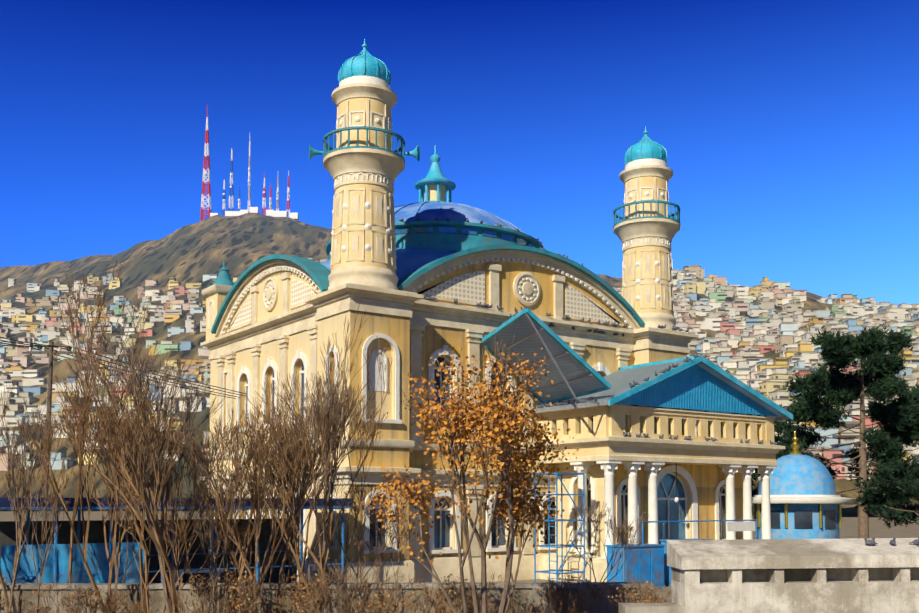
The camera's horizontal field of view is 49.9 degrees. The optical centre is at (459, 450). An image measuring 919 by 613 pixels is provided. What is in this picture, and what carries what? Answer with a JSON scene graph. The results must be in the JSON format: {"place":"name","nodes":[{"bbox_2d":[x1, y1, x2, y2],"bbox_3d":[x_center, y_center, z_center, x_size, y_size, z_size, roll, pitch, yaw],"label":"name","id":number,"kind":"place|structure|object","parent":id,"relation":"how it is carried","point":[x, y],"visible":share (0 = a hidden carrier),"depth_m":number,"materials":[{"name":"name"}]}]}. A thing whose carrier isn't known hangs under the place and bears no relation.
{"place":"outdoors","nodes":[
{"label":"outdoors","id":0,"kind":"place"},
{"bbox_2d":[208,310,687,562],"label":"mosque walls","id":1,"kind":"structure","parent":0,"point":[396,329],"depth_m":38.21,"materials":[{"name":"beige paint"}]},
{"bbox_2d":[320,145,542,280],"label":"dome","id":2,"kind":"structure","parent":1,"relation":"on","point":[427,238],"depth_m":42.87,"materials":[{"name":"blue metal"}]},
{"bbox_2d":[309,39,680,330],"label":"minarets","id":3,"kind":"object","parent":1,"relation":"on","point":[364,164],"visible":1,"depth_m":37.18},
{"bbox_2d":[0,213,918,504],"bbox_3d":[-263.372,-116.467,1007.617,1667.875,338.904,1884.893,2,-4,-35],"label":"hill terrain","id":4,"kind":"structure","parent":0,"point":[200,249],"depth_m":850.12,"materials":[{"name":"brown soil"}]},
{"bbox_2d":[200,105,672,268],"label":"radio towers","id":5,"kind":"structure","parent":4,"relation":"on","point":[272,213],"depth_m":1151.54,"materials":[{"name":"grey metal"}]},
{"bbox_2d":[0,258,918,479],"bbox_3d":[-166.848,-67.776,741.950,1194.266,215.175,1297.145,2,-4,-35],"label":"hillside houses","id":6,"kind":"structure","parent":4,"relation":"on","point":[739,348],"depth_m":537.93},
{"bbox_2d":[0,504,918,602],"bbox_3d":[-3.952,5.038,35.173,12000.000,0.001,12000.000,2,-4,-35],"label":"ground sheet","id":7,"kind":"object","parent":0,"point":[848,529],"depth_m":158.45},
{"bbox_2d":[0,337,247,520],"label":"utility pole wires","id":8,"kind":"object","parent":7,"relation":"on","point":[51,351],"visible":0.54,"depth_m":37.40,"materials":[{"name":"brown wood"}]},
{"bbox_2d":[0,498,352,582],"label":"blue shelter","id":9,"kind":"object","parent":7,"relation":"on","point":[56,566],"visible":0.4,"depth_m":31.43,"materials":[{"name":"paint"}]},
{"bbox_2d":[0,255,648,612],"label":"bare trees","id":10,"kind":"object","parent":7,"relation":"on","point":[326,417],"visible":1,"depth_m":24.06,"materials":[{"name":"brown plant"}]},
{"bbox_2d":[0,582,655,612],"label":"embankment wall","id":11,"kind":"structure","parent":7,"relation":"on","point":[528,592],"depth_m":25.80,"materials":[{"name":"grey stone"}]},
{"bbox_2d":[0,552,671,612],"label":"dry brush","id":12,"kind":"object","parent":7,"relation":"on","point":[301,601],"visible":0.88,"depth_m":23.79,"materials":[{"name":"brown plant"}]},
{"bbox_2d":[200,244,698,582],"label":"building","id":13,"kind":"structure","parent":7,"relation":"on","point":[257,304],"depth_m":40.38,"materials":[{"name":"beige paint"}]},
{"bbox_2d":[357,332,578,612],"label":"orange leaf tree","id":14,"kind":"object","parent":7,"relation":"on","point":[504,417],"visible":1,"depth_m":21.00,"materials":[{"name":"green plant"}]},
{"bbox_2d":[534,472,584,581],"bbox_3d":[3.899,3.033,38.482,1.452,4.350,1.360,2,-4,-35],"label":"scaffolding","id":15,"kind":"object","parent":7,"relation":"on","point":[557,546],"visible":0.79,"depth_m":38.17,"materials":[{"name":"metal"}]},
{"bbox_2d":[605,539,712,587],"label":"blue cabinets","id":16,"kind":"object","parent":7,"relation":"on","point":[648,562],"visible":0.4,"depth_m":36.66,"materials":[{"name":"metal"}]},
{"bbox_2d":[534,355,792,581],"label":"entrance portico","id":17,"kind":"structure","parent":7,"relation":"on","point":[697,387],"depth_m":40.82,"materials":[{"name":"beige paint"}]},
{"bbox_2d":[480,308,610,403],"bbox_3d":[3.001,-3.373,38.902,4.758,3.259,4.641,2,-4,-35],"label":"sheet canopy","id":18,"kind":"object","parent":17,"relation":"on","point":[574,375],"visible":0.77,"depth_m":38.30,"materials":[{"name":"grey metal"}]},
{"bbox_2d":[642,519,756,543],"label":"railing","id":19,"kind":"object","parent":7,"relation":"on","point":[747,525],"visible":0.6,"depth_m":40.94,"materials":[{"name":"white metal"}]},
{"bbox_2d":[619,538,918,612],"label":"concrete retaining wall","id":20,"kind":"structure","parent":7,"relation":"on","point":[854,575],"depth_m":13.59,"materials":[{"name":"grey concrete"}]},
{"bbox_2d":[399,217,918,544],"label":"pigeons","id":21,"kind":"object","parent":20,"relation":"on","point":[867,542],"visible":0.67,"depth_m":40.51,"materials":[{"name":"grey"}]},
{"bbox_2d":[752,432,855,538],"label":"domed kiosk","id":22,"kind":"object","parent":7,"relation":"on","point":[806,501],"depth_m":55.08,"materials":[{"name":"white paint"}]},
{"bbox_2d":[751,325,918,537],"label":"evergreen tree","id":23,"kind":"object","parent":7,"relation":"on","point":[897,423],"visible":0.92,"depth_m":60.11,"materials":[{"name":"green plant"}]},
{"bbox_2d":[0,0,918,305],"label":"sky","id":24,"kind":"structure","parent":0,"point":[788,130],"materials":[{"name":"blue"}]},
{"bbox_2d":[555,462,742,556],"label":"portico inner walls","id":25,"kind":"structure","parent":0,"point":[707,479],"depth_m":41.91,"materials":[{"name":"beige paint"}]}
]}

